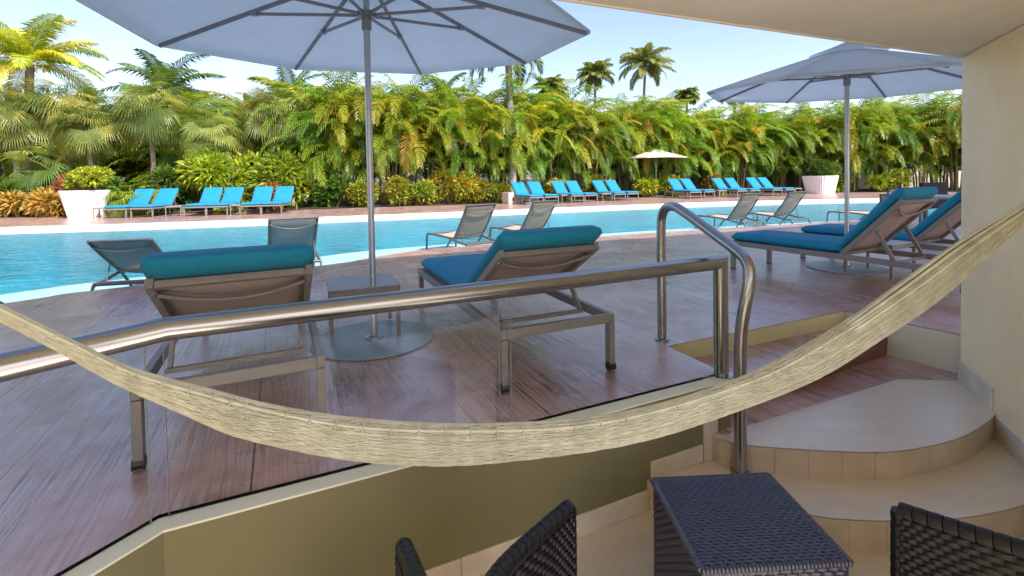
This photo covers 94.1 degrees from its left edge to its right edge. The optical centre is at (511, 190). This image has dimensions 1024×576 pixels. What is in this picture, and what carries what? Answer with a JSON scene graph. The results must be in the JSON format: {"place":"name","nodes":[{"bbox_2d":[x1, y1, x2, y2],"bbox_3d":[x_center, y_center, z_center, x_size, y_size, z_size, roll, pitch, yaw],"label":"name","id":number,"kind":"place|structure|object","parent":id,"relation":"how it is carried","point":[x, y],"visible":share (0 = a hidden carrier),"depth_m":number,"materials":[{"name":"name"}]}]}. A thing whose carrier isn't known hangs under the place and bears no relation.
{"place":"outdoors","nodes":[
{"label":"outdoors","id":0,"kind":"place"},
{"bbox_2d":[0,203,936,394],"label":"pool floor","id":1,"kind":"structure","parent":0,"point":[29,262],"depth_m":13.98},
{"bbox_2d":[0,220,857,303],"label":"pool shelf","id":2,"kind":"object","parent":1,"relation":"on","point":[59,290],"visible":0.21,"depth_m":8.08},
{"bbox_2d":[86,238,162,290],"bbox_3d":[-4.513,0.906,6.054,0.698,0.771,1.606,-1,1,-13],"label":"pool lounger","id":3,"kind":"object","parent":2,"relation":"on","point":[121,256],"visible":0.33,"depth_m":5.43,"materials":[{"name":"fabric"}]},
{"bbox_2d":[267,216,321,265],"bbox_3d":[-3.335,0.802,7.158,0.698,0.886,1.544,-2,2,-30],"label":"pool lounger","id":4,"kind":"object","parent":2,"relation":"on","point":[293,230],"visible":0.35,"depth_m":6.66,"materials":[{"name":"fabric"}]},
{"bbox_2d":[426,203,495,248],"bbox_3d":[-0.931,0.698,8.828,0.698,0.935,1.544,-2,2,-38],"label":"pool lounger","id":5,"kind":"object","parent":2,"relation":"on","point":[474,220],"visible":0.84,"depth_m":8.47,"materials":[{"name":"fabric"}]},
{"bbox_2d":[489,200,556,237],"bbox_3d":[0.249,0.655,9.778,0.698,0.935,1.544,-2,2,-38],"label":"pool lounger","id":6,"kind":"object","parent":2,"relation":"on","point":[539,214],"visible":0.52,"depth_m":9.42,"materials":[{"name":"fabric"}]},
{"bbox_2d":[695,193,765,227],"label":"pool lounger","id":7,"kind":"object","parent":2,"relation":"on","point":[744,206],"visible":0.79,"depth_m":11.36,"materials":[{"name":"fabric"}]},
{"bbox_2d":[739,191,810,225],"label":"pool lounger","id":8,"kind":"object","parent":2,"relation":"on","point":[789,204],"visible":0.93,"depth_m":12.00,"materials":[{"name":"fabric"}]},
{"bbox_2d":[0,191,960,575],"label":"deck","id":9,"kind":"structure","parent":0,"point":[74,489],"depth_m":2.63,"materials":[{"name":"wood"}]},
{"bbox_2d":[58,190,110,217],"bbox_3d":[-14.444,0.450,16.160,1.320,0.910,1.320,-2,2,-34],"label":"ribbed planter","id":10,"kind":"object","parent":9,"relation":"on","point":[80,204],"visible":0.96,"depth_m":15.71,"materials":[{"name":"ceramic"}]},
{"bbox_2d":[62,165,115,190],"bbox_3d":[-14.352,-0.377,16.218,2.001,0.964,1.300,0,2,27],"label":"shrub","id":11,"kind":"object","parent":10,"relation":"in","point":[87,177],"visible":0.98,"depth_m":15.95,"materials":[{"name":"green plant"}]},
{"bbox_2d":[103,189,159,218],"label":"sun lounger","id":12,"kind":"object","parent":9,"relation":"on","point":[145,197],"visible":0.74,"depth_m":16.47,"materials":[{"name":"teal fabric"}]},
{"bbox_2d":[130,188,183,217],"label":"sun lounger","id":13,"kind":"object","parent":9,"relation":"on","point":[165,197],"visible":0.97,"depth_m":16.61,"materials":[{"name":"teal fabric"}]},
{"bbox_2d":[183,187,225,215],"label":"sun lounger","id":14,"kind":"object","parent":9,"relation":"on","point":[211,195],"visible":0.74,"depth_m":16.93,"materials":[{"name":"teal fabric"}]},
{"bbox_2d":[205,187,247,215],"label":"sun lounger","id":15,"kind":"object","parent":9,"relation":"on","point":[232,195],"visible":0.86,"depth_m":17.04,"materials":[{"name":"teal fabric"}]},
{"bbox_2d":[129,243,325,471],"bbox_3d":[-1.496,0.616,2.697,0.667,0.790,1.860,-2,2,-26],"label":"sun lounger","id":16,"kind":"object","parent":9,"relation":"on","point":[185,282],"visible":0.73,"depth_m":1.97,"materials":[{"name":"fabric"}]},
{"bbox_2d":[260,186,296,213],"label":"sun lounger","id":17,"kind":"object","parent":9,"relation":"on","point":[283,195],"visible":1,"depth_m":17.28,"materials":[{"name":"teal fabric"}]},
{"bbox_2d":[76,0,589,360],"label":"parasol","id":18,"kind":"object","parent":9,"relation":"on","point":[369,37],"visible":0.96,"depth_m":3.39,"materials":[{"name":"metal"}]},
{"bbox_2d":[327,273,400,344],"bbox_3d":[-1.042,0.804,3.330,0.450,0.345,0.450,-2,1,-22],"label":"side table","id":19,"kind":"object","parent":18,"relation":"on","point":[344,286],"visible":0.96,"depth_m":3.19,"materials":[{"name":"beige paint"}]},
{"bbox_2d":[0,198,878,234],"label":"pool coping","id":20,"kind":"object","parent":9,"relation":"on","point":[143,226],"visible":0.67,"depth_m":14.29,"materials":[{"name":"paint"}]},
{"bbox_2d":[418,225,616,393],"bbox_3d":[-0.119,0.579,3.284,0.667,0.790,1.860,-2,1,-24],"label":"sun lounger","id":21,"kind":"object","parent":9,"relation":"on","point":[525,252],"visible":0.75,"depth_m":2.57,"materials":[{"name":"teal fabric"}]},
{"bbox_2d":[802,175,838,193],"bbox_3d":[16.547,-0.311,25.606,1.500,0.950,1.500,-1,1,-20],"label":"ribbed planter","id":22,"kind":"object","parent":9,"relation":"on","point":[820,184],"visible":0.93,"depth_m":25.07,"materials":[{"name":"ceramic"}]},
{"bbox_2d":[807,158,843,175],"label":"shrub","id":23,"kind":"object","parent":22,"relation":"in","point":[818,168],"visible":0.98,"depth_m":25.30,"materials":[{"name":"green plant"}]},
{"bbox_2d":[707,42,961,274],"bbox_3d":[3.690,-0.381,5.274,2.717,2.488,2.712,-1,1,-15],"label":"parasol","id":24,"kind":"object","parent":9,"relation":"on","point":[846,72],"visible":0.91,"depth_m":5.25,"materials":[{"name":"fabric"}]},
{"bbox_2d":[730,186,960,292],"bbox_3d":[3.167,0.423,4.723,0.667,0.923,1.860,-2,2,-27],"label":"sun lounger","id":25,"kind":"object","parent":9,"relation":"on","point":[894,213],"visible":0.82,"depth_m":4.33,"materials":[{"name":"teal fabric"}]},
{"bbox_2d":[800,190,960,257],"bbox_3d":[4.319,0.390,5.320,0.667,0.923,1.860,-2,2,-27],"label":"sun lounger","id":26,"kind":"object","parent":9,"relation":"on","point":[940,223],"visible":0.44,"depth_m":4.92,"materials":[{"name":"teal fabric"}]},
{"bbox_2d":[1,179,959,216],"bbox_3d":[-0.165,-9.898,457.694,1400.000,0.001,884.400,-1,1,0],"label":"ground","id":27,"kind":"structure","parent":0,"point":[306,206],"depth_m":21.46,"materials":[{"name":"tile"}]},
{"bbox_2d":[0,189,29,217],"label":"shrub","id":28,"kind":"object","parent":27,"relation":"on","point":[8,207],"visible":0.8,"depth_m":16.72,"materials":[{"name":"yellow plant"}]},
{"bbox_2d":[0,171,53,215],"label":"shrub","id":29,"kind":"object","parent":27,"relation":"on","point":[5,183],"visible":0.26,"depth_m":17.27,"materials":[{"name":"green plant"}]},
{"bbox_2d":[0,88,59,173],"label":"fan palm","id":30,"kind":"object","parent":27,"relation":"on","point":[19,137],"visible":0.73,"depth_m":17.97,"materials":[{"name":"green plant"}]},
{"bbox_2d":[19,185,65,216],"bbox_3d":[-16.303,0.519,16.723,2.055,1.446,1.428,-1,1,0],"label":"shrub","id":31,"kind":"object","parent":27,"relation":"on","point":[40,202],"visible":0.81,"depth_m":16.48,"materials":[{"name":"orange plant"}]},
{"bbox_2d":[1,139,105,198],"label":"shrub","id":32,"kind":"object","parent":27,"relation":"on","point":[54,171],"visible":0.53,"depth_m":17.52,"materials":[{"name":"green plant"}]},
{"bbox_2d":[0,13,109,173],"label":"coconut palm","id":33,"kind":"object","parent":27,"relation":"on","point":[26,47],"visible":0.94,"depth_m":19.49,"materials":[{"name":"green plant"}]},
{"bbox_2d":[9,72,114,170],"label":"fan palm","id":34,"kind":"object","parent":27,"relation":"on","point":[87,91],"visible":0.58,"depth_m":18.38,"materials":[{"name":"green plant"}]},
{"bbox_2d":[42,90,130,166],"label":"fan palm","id":35,"kind":"object","parent":27,"relation":"on","point":[90,137],"visible":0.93,"depth_m":17.63,"materials":[{"name":"green plant"}]},
{"bbox_2d":[73,102,177,203],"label":"areca palm","id":36,"kind":"object","parent":27,"relation":"on","point":[125,168],"visible":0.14,"depth_m":23.21,"materials":[{"name":"green plant"}]},
{"bbox_2d":[100,175,161,215],"bbox_3d":[-13.448,0.392,16.783,2.228,2.042,2.052,-1,1,0],"label":"shrub","id":37,"kind":"object","parent":27,"relation":"on","point":[126,200],"visible":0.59,"depth_m":16.75,"materials":[{"name":"green plant"}]},
{"bbox_2d":[94,72,195,210],"bbox_3d":[-13.914,-1.925,18.583,3.293,5.529,3.226,0,2,30],"label":"fan palm","id":38,"kind":"object","parent":27,"relation":"on","point":[143,118],"visible":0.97,"depth_m":18.23,"materials":[{"name":"green plant"}]},
{"bbox_2d":[94,91,212,203],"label":"areca palm","id":39,"kind":"object","parent":27,"relation":"on","point":[171,154],"visible":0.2,"depth_m":21.42,"materials":[{"name":"green plant"}]},
{"bbox_2d":[96,48,226,107],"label":"coconut palm","id":40,"kind":"object","parent":27,"relation":"on","point":[156,66],"visible":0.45,"depth_m":23.84,"materials":[{"name":"green plant"}]},
{"bbox_2d":[137,162,200,211],"bbox_3d":[-13.081,-0.033,18.154,2.040,2.176,1.779,0,2,35],"label":"shrub","id":41,"kind":"object","parent":27,"relation":"on","point":[162,176],"visible":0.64,"depth_m":17.95,"materials":[{"name":"green plant"}]},
{"bbox_2d":[177,96,258,209],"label":"fan palm","id":42,"kind":"object","parent":27,"relation":"on","point":[219,130],"visible":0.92,"depth_m":18.80,"materials":[{"name":"green plant"}]},
{"bbox_2d":[173,141,264,210],"bbox_3d":[-11.130,-0.392,18.497,3.332,3.086,2.655,-1,1,0],"label":"shrub","id":43,"kind":"object","parent":27,"relation":"on","point":[205,175],"visible":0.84,"depth_m":18.01,"materials":[{"name":"green plant"}]},
{"bbox_2d":[231,80,304,171],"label":"fan palm","id":44,"kind":"object","parent":27,"relation":"on","point":[272,131],"visible":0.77,"depth_m":19.41,"materials":[{"name":"green plant"}]},
{"bbox_2d":[245,146,319,208],"bbox_3d":[-9.226,-0.344,19.083,3.024,2.884,2.465,-1,1,0],"label":"shrub","id":45,"kind":"object","parent":27,"relation":"on","point":[292,173],"visible":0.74,"depth_m":18.66,"materials":[{"name":"green plant"}]},
{"bbox_2d":[246,67,335,100],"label":"coconut palm","id":46,"kind":"object","parent":27,"relation":"on","point":[282,73],"visible":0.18,"depth_m":26.12,"materials":[{"name":"green plant"}]},
{"bbox_2d":[243,80,387,202],"bbox_3d":[-9.066,-2.255,22.494,6.958,5.809,7.134,-2,2,-40],"label":"areca palm","id":47,"kind":"object","parent":27,"relation":"on","point":[295,92],"visible":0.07,"depth_m":21.01,"materials":[{"name":"green plant"}]},
{"bbox_2d":[251,72,387,205],"bbox_3d":[-7.784,-2.309,20.530,5.664,5.968,5.655,-1,1,3],"label":"areca palm","id":48,"kind":"object","parent":27,"relation":"on","point":[308,137],"visible":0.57,"depth_m":19.41,"materials":[{"name":"plant"}]},
{"bbox_2d":[306,174,356,207],"bbox_3d":[-7.299,0.114,19.525,2.421,1.560,1.613,0,1,22],"label":"shrub","id":49,"kind":"object","parent":27,"relation":"on","point":[327,192],"visible":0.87,"depth_m":19.29,"materials":[{"name":"green plant"}]},
{"bbox_2d":[288,70,421,204],"bbox_3d":[-6.926,-2.286,20.946,5.955,5.873,5.785,-1,1,-10],"label":"areca palm","id":50,"kind":"object","parent":27,"relation":"on","point":[353,125],"visible":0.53,"depth_m":19.62,"materials":[{"name":"plant"}]},
{"bbox_2d":[341,178,380,207],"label":"shrub","id":51,"kind":"object","parent":27,"relation":"on","point":[359,196],"visible":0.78,"depth_m":19.18,"materials":[{"name":"green plant"}]},
{"bbox_2d":[322,73,454,204],"bbox_3d":[-5.372,-2.418,21.023,5.737,6.082,6.013,-2,2,-41],"label":"areca palm","id":52,"kind":"object","parent":27,"relation":"on","point":[401,127],"visible":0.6,"depth_m":20.08,"materials":[{"name":"plant"}]},
{"bbox_2d":[380,174,416,205],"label":"shrub","id":53,"kind":"object","parent":27,"relation":"on","point":[396,190],"visible":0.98,"depth_m":19.66,"materials":[{"name":"green plant"}]},
{"bbox_2d":[359,74,483,202],"bbox_3d":[-3.998,-2.189,21.592,5.796,5.550,5.653,-1,1,-5],"label":"areca palm","id":54,"kind":"object","parent":27,"relation":"on","point":[416,118],"visible":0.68,"depth_m":20.60,"materials":[{"name":"plant"}]},
{"bbox_2d":[407,178,443,204],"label":"shrub","id":55,"kind":"object","parent":27,"relation":"on","point":[425,190],"visible":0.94,"depth_m":19.95,"materials":[{"name":"green plant"}]},
{"bbox_2d":[428,168,479,203],"bbox_3d":[-2.536,-0.138,20.735,2.394,1.770,1.498,-1,1,0],"label":"shrub","id":56,"kind":"object","parent":27,"relation":"on","point":[452,186],"visible":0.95,"depth_m":20.57,"materials":[{"name":"green plant"}]},
{"bbox_2d":[400,74,522,201],"bbox_3d":[-2.481,-2.516,22.034,5.822,6.135,5.813,0,2,33],"label":"areca palm","id":57,"kind":"object","parent":27,"relation":"on","point":[454,114],"visible":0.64,"depth_m":21.08,"materials":[{"name":"green plant"}]},
{"bbox_2d":[460,177,500,202],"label":"shrub","id":58,"kind":"object","parent":27,"relation":"on","point":[481,189],"visible":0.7,"depth_m":20.77,"materials":[{"name":"green plant"}]},
{"bbox_2d":[450,89,547,186],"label":"areca palm","id":59,"kind":"object","parent":27,"relation":"on","point":[491,96],"visible":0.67,"depth_m":21.35,"materials":[{"name":"green plant"}]},
{"bbox_2d":[469,56,545,191],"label":"royal palm","id":60,"kind":"object","parent":27,"relation":"on","point":[517,69],"visible":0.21,"depth_m":22.36,"materials":[{"name":"green plant"}]},
{"bbox_2d":[468,73,577,199],"bbox_3d":[0.350,-2.616,23.416,6.104,6.174,5.824,-2,2,-44],"label":"areca palm","id":61,"kind":"object","parent":27,"relation":"on","point":[517,98],"visible":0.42,"depth_m":22.22,"materials":[{"name":"green plant"}]},
{"bbox_2d":[515,84,602,198],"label":"areca palm","id":62,"kind":"object","parent":27,"relation":"on","point":[561,116],"visible":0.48,"depth_m":23.03,"materials":[{"name":"green plant"}]},
{"bbox_2d":[526,72,630,197],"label":"areca palm","id":63,"kind":"object","parent":27,"relation":"on","point":[594,119],"visible":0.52,"depth_m":23.23,"materials":[{"name":"green plant"}]},
{"bbox_2d":[574,58,614,102],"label":"coconut palm","id":64,"kind":"object","parent":27,"relation":"on","point":[596,73],"visible":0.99,"depth_m":40.30,"materials":[{"name":"green plant"}]},
{"bbox_2d":[554,102,644,196],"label":"areca palm","id":65,"kind":"object","parent":27,"relation":"on","point":[606,128],"visible":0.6,"depth_m":23.95,"materials":[{"name":"green plant"}]},
{"bbox_2d":[587,94,673,195],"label":"areca palm","id":66,"kind":"object","parent":27,"relation":"on","point":[630,166],"visible":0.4,"depth_m":25.02,"materials":[{"name":"green plant"}]},
{"bbox_2d":[594,95,687,194],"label":"areca palm","id":67,"kind":"object","parent":27,"relation":"on","point":[642,162],"visible":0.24,"depth_m":25.50,"materials":[{"name":"green plant"}]},
{"bbox_2d":[618,42,676,109],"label":"coconut palm","id":68,"kind":"object","parent":27,"relation":"on","point":[648,60],"visible":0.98,"depth_m":39.34,"materials":[{"name":"green plant"}]},
{"bbox_2d":[620,90,699,194],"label":"areca palm","id":69,"kind":"object","parent":27,"relation":"on","point":[658,146],"visible":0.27,"depth_m":25.85,"materials":[{"name":"green plant"}]},
{"bbox_2d":[635,98,728,193],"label":"areca palm","id":70,"kind":"object","parent":27,"relation":"on","point":[694,124],"visible":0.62,"depth_m":25.67,"materials":[{"name":"green plant"}]},
{"bbox_2d":[678,109,761,188],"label":"areca palm","id":71,"kind":"object","parent":27,"relation":"on","point":[719,132],"visible":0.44,"depth_m":26.72,"materials":[{"name":"green plant"}]},
{"bbox_2d":[694,104,796,192],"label":"areca palm","id":72,"kind":"object","parent":27,"relation":"on","point":[745,112],"visible":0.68,"depth_m":26.55,"materials":[{"name":"green plant"}]},
{"bbox_2d":[697,102,799,192],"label":"areca palm","id":73,"kind":"object","parent":27,"relation":"on","point":[766,148],"visible":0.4,"depth_m":27.07,"materials":[{"name":"green plant"}]},
{"bbox_2d":[545,167,960,193],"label":"garden wall","id":74,"kind":"structure","parent":27,"relation":"on","point":[861,185],"depth_m":31.50,"materials":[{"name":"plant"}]},
{"bbox_2d":[746,105,829,191],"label":"areca palm","id":75,"kind":"object","parent":27,"relation":"on","point":[787,150],"visible":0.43,"depth_m":27.16,"materials":[{"name":"green plant"}]},
{"bbox_2d":[767,102,855,191],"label":"areca palm","id":76,"kind":"object","parent":27,"relation":"on","point":[805,125],"visible":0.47,"depth_m":27.11,"materials":[{"name":"green plant"}]},
{"bbox_2d":[791,107,893,182],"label":"areca palm","id":77,"kind":"object","parent":27,"relation":"on","point":[840,134],"visible":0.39,"depth_m":26.70,"materials":[{"name":"green plant"}]},
{"bbox_2d":[806,97,916,190],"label":"areca palm","id":78,"kind":"object","parent":27,"relation":"on","point":[857,116],"visible":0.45,"depth_m":26.58,"materials":[{"name":"green plant"}]},
{"bbox_2d":[826,94,945,190],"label":"areca palm","id":79,"kind":"object","parent":27,"relation":"on","point":[888,141],"visible":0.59,"depth_m":26.33,"materials":[{"name":"green plant"}]},
{"bbox_2d":[864,167,914,191],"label":"shrub","id":80,"kind":"object","parent":27,"relation":"on","point":[890,180],"visible":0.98,"depth_m":25.97,"materials":[{"name":"green plant"}]},
{"bbox_2d":[879,103,961,186],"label":"areca palm","id":81,"kind":"object","parent":27,"relation":"on","point":[927,169],"visible":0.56,"depth_m":26.07,"materials":[{"name":"green plant"}]},
{"bbox_2d":[888,89,961,181],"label":"areca palm","id":82,"kind":"object","parent":27,"relation":"on","point":[930,110],"visible":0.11,"depth_m":27.27,"materials":[{"name":"green plant"}]},
{"bbox_2d":[897,92,961,189],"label":"areca palm","id":83,"kind":"object","parent":27,"relation":"on","point":[954,111],"visible":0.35,"depth_m":25.75,"materials":[{"name":"green plant"}]},
{"bbox_2d":[0,0,961,181],"label":"sky","id":84,"kind":"structure","parent":0,"point":[708,56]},
{"bbox_2d":[54,395,1023,575],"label":"floor","id":85,"kind":"structure","parent":0,"point":[624,547],"depth_m":2.02,"materials":[{"name":"beige tile"}]},
{"bbox_2d":[61,377,730,575],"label":"terrace wall","id":86,"kind":"structure","parent":85,"relation":"on","point":[361,521],"depth_m":1.74,"materials":[{"name":"beige paint"}]},
{"bbox_2d":[0,254,732,524],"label":"glass railing","id":87,"kind":"object","parent":86,"relation":"on","point":[26,361],"visible":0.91,"depth_m":1.73,"materials":[{"name":"silver metal"}]},
{"bbox_2d":[425,490,648,575],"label":"skirting","id":88,"kind":"object","parent":86,"relation":"attached to","point":[480,562],"visible":0.51,"depth_m":2.08,"materials":[{"name":"tile"}]},
{"bbox_2d":[650,445,702,478],"bbox_3d":[0.805,1.319,2.318,0.328,0.085,0.012,-2,2,-25],"label":"skirting","id":89,"kind":"object","parent":86,"relation":"attached to","point":[672,463],"visible":0.87,"depth_m":2.31,"materials":[{"name":"tile"}]},
{"bbox_2d":[703,419,717,460],"bbox_3d":[1.002,1.259,2.406,0.094,0.195,0.014,-2,2,-25],"label":"skirting","id":90,"kind":"object","parent":86,"relation":"attached to","point":[710,428],"visible":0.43,"depth_m":2.39,"materials":[{"name":"tile"}]},
{"bbox_2d":[394,500,576,575],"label":"wicker chair","id":91,"kind":"object","parent":85,"relation":"on","point":[546,545],"visible":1,"depth_m":1.27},
{"bbox_2d":[650,472,853,575],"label":"wicker table","id":92,"kind":"object","parent":85,"relation":"on","point":[754,524],"visible":1,"depth_m":1.57,"materials":[{"name":"wicker"}]},
{"bbox_2d":[668,311,845,357],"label":"step retaining wall","id":93,"kind":"structure","parent":85,"relation":"on","point":[698,348],"depth_m":3.33,"materials":[{"name":"yellow paint"}]},
{"bbox_2d":[647,481,1023,553],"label":"step riser","id":94,"kind":"object","parent":85,"relation":"on","point":[860,536],"visible":0.31,"depth_m":1.98,"materials":[{"name":"tile"}]},
{"bbox_2d":[648,438,1023,520],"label":"step","id":95,"kind":"object","parent":94,"relation":"on","point":[989,478],"visible":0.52,"depth_m":2.15,"materials":[{"name":"beige tile"}]},
{"bbox_2d":[655,202,755,473],"bbox_3d":[1.039,0.711,2.662,0.121,1.273,0.905,-1,1,-9],"label":"step handrail","id":96,"kind":"object","parent":95,"relation":"on","point":[739,253],"visible":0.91,"depth_m":2.27,"materials":[{"name":"silver metal"}]},
{"bbox_2d":[712,415,994,479],"bbox_3d":[1.851,1.280,2.386,1.663,0.126,0.298,-1,1,-9],"label":"step riser","id":97,"kind":"object","parent":95,"relation":"on","point":[867,465],"visible":0.94,"depth_m":2.26,"materials":[{"name":"tile"}]},
{"bbox_2d":[712,379,994,451],"bbox_3d":[2.001,1.207,2.536,1.950,0.001,0.525,-2,1,-23],"label":"step","id":98,"kind":"object","parent":97,"relation":"on","point":[899,415],"visible":0.9,"depth_m":2.50,"materials":[{"name":"beige tile"}]},
{"bbox_2d":[845,311,960,372],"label":"step retaining wall","id":99,"kind":"structure","parent":85,"relation":"on","point":[939,349],"depth_m":3.22,"materials":[{"name":"paint"}]},
{"bbox_2d":[890,502,1023,575],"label":"wicker chair","id":100,"kind":"object","parent":85,"relation":"on","point":[924,542],"visible":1,"depth_m":1.31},
{"bbox_2d":[960,25,1023,439],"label":"side wall","id":101,"kind":"structure","parent":85,"relation":"on","point":[992,310],"depth_m":2.55,"materials":[{"name":"beige paint"}]},
{"bbox_2d":[0,202,1023,466],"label":"hammock","id":102,"kind":"object","parent":101,"relation":"hanging from","point":[868,326],"visible":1,"depth_m":1.32,"materials":[{"name":"fabric"}]},
{"bbox_2d":[555,0,1023,58],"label":"ceiling","id":103,"kind":"structure","parent":101,"relation":"on","point":[960,29],"depth_m":2.16,"materials":[{"name":"paint"}]},
{"bbox_2d":[958,360,993,410],"bbox_3d":[2.698,1.127,2.781,0.012,0.125,0.438,0,2,26],"label":"skirting","id":104,"kind":"object","parent":101,"relation":"attached to","point":[978,387],"visible":1,"depth_m":2.74,"materials":[{"name":"tile"}]},
{"bbox_2d":[995,414,1023,467],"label":"skirting","id":105,"kind":"object","parent":101,"relation":"attached to","point":[1009,439],"visible":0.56,"depth_m":2.41,"materials":[{"name":"tile"}]},
{"bbox_2d":[716,355,958,434],"bbox_3d":[1.970,1.199,3.059,2.226,0.001,0.735,-1,1,-18],"label":"red landing","id":106,"kind":"object","parent":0,"point":[876,372],"visible":0.44,"depth_m":2.97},
{"bbox_2d":[815,336,887,380],"bbox_3d":[1.890,1.134,2.988,1.950,0.148,0.083,-2,2,-27],"label":"red step riser","id":107,"kind":"object","parent":106,"relation":"on","point":[877,350],"visible":0.29,"depth_m":3.29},
{"bbox_2d":[694,328,830,379],"bbox_3d":[1.845,1.054,3.165,2.020,0.001,0.432,-2,2,-25],"label":"red step","id":108,"kind":"object","parent":107,"relation":"on","point":[761,355],"visible":0.14,"depth_m":3.13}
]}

